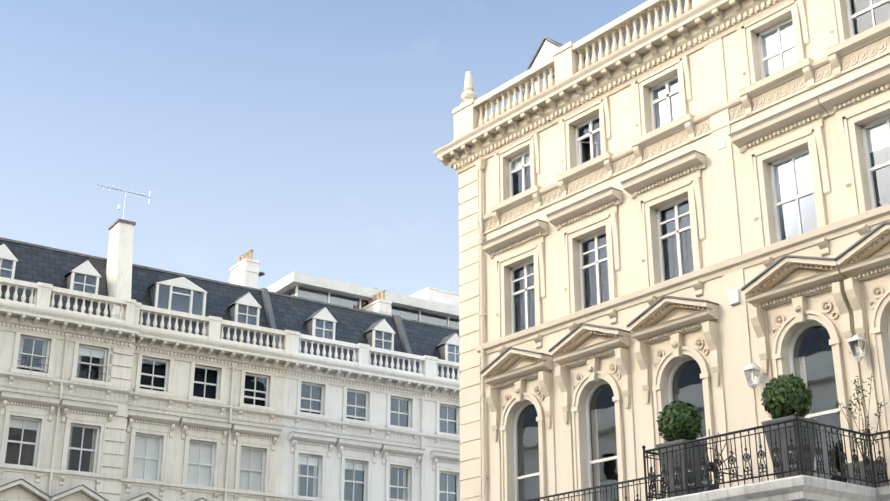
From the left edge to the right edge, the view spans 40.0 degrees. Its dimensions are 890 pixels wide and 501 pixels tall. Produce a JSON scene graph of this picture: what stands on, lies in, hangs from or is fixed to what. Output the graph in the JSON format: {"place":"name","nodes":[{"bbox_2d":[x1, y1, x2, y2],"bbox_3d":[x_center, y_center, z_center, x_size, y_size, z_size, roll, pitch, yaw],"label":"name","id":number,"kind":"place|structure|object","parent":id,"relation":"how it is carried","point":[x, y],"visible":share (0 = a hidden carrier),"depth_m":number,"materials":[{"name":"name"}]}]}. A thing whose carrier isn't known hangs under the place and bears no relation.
{"place":"outdoors","nodes":[
{"label":"outdoors","id":0,"kind":"place"},
{"bbox_2d":[0,330,460,500],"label":"terrace wall","id":1,"kind":"structure","parent":0,"point":[282,455],"depth_m":44.80,"materials":[{"name":"white paint"}]},
{"bbox_2d":[0,277,460,500],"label":"terrace trim","id":2,"kind":"structure","parent":1,"relation":"attached to","point":[127,332],"depth_m":43.94,"materials":[{"name":"white paint"}]},
{"bbox_2d":[4,335,457,500],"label":"windows","id":3,"kind":"structure","parent":1,"relation":"in","point":[147,457],"depth_m":43.78,"materials":[{"name":"glass"}]},
{"bbox_2d":[0,0,647,295],"label":"sky","id":4,"kind":"structure","parent":0,"point":[303,135],"materials":[{"name":"blue"}]},
{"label":"pavement","id":5,"kind":"structure","parent":0,"visible":0},
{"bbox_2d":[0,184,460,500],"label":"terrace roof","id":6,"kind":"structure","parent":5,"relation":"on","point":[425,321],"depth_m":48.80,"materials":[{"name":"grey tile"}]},
{"bbox_2d":[652,475,889,500],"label":"balcony slab","id":7,"kind":"structure","parent":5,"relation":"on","point":[802,488],"depth_m":19.06,"materials":[{"name":"paint"}]},
{"bbox_2d":[656,400,705,497],"bbox_3d":[4.090,3.473,21.200,0.816,1.747,0.783,16,-26,-35],"label":"potted topiary","id":8,"kind":"object","parent":7,"relation":"on","point":[680,422],"visible":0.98,"depth_m":21.04,"materials":[{"name":"green plant"}]},
{"bbox_2d":[523,412,889,500],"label":"balcony railings","id":9,"kind":"object","parent":7,"relation":"on","point":[653,476],"visible":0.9,"depth_m":19.73,"materials":[{"name":"black metal"}]},
{"bbox_2d":[761,373,816,478],"bbox_3d":[5.496,2.824,19.507,0.814,1.766,0.817,16,-26,-35],"label":"potted topiary","id":10,"kind":"object","parent":7,"relation":"on","point":[784,397],"visible":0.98,"depth_m":19.38,"materials":[{"name":"green plant"}]},
{"bbox_2d":[837,374,886,487],"bbox_3d":[6.991,3.067,20.483,0.524,2.000,0.767,16,-26,-35],"label":"potted plant","id":11,"kind":"object","parent":7,"relation":"on","point":[862,474],"visible":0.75,"depth_m":20.37,"materials":[{"name":"green plant"}]},
{"label":"ground","id":12,"kind":"structure","parent":0,"visible":0},
{"bbox_2d":[460,0,889,500],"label":"building wall","id":13,"kind":"structure","parent":12,"relation":"on","point":[631,274],"depth_m":25.72,"materials":[{"name":"beige paint"}]},
{"bbox_2d":[523,0,692,95],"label":"building roof","id":14,"kind":"structure","parent":13,"relation":"on","point":[547,47],"depth_m":32.18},
{"bbox_2d":[433,0,889,500],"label":"building trim","id":15,"kind":"structure","parent":13,"relation":"attached to","point":[577,89],"depth_m":25.82,"materials":[{"name":"beige paint"}]},
{"bbox_2d":[509,0,889,500],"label":"windows","id":16,"kind":"structure","parent":13,"relation":"in","point":[791,175],"depth_m":25.09,"materials":[{"name":"glass"}]},
{"bbox_2d":[743,362,762,388],"bbox_3d":[5.811,2.349,22.955,0.386,0.532,0.232,16,-26,-35],"label":"wall lamp","id":17,"kind":"object","parent":13,"relation":"attached to","point":[753,375],"visible":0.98,"depth_m":22.92,"materials":[{"name":"white paint"}]},
{"bbox_2d":[847,333,865,361],"bbox_3d":[7.221,1.687,21.290,0.386,0.532,0.232,16,-26,-35],"label":"wall lamp","id":18,"kind":"object","parent":13,"relation":"attached to","point":[854,341],"visible":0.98,"depth_m":21.23,"materials":[{"name":"white paint"}]}
]}

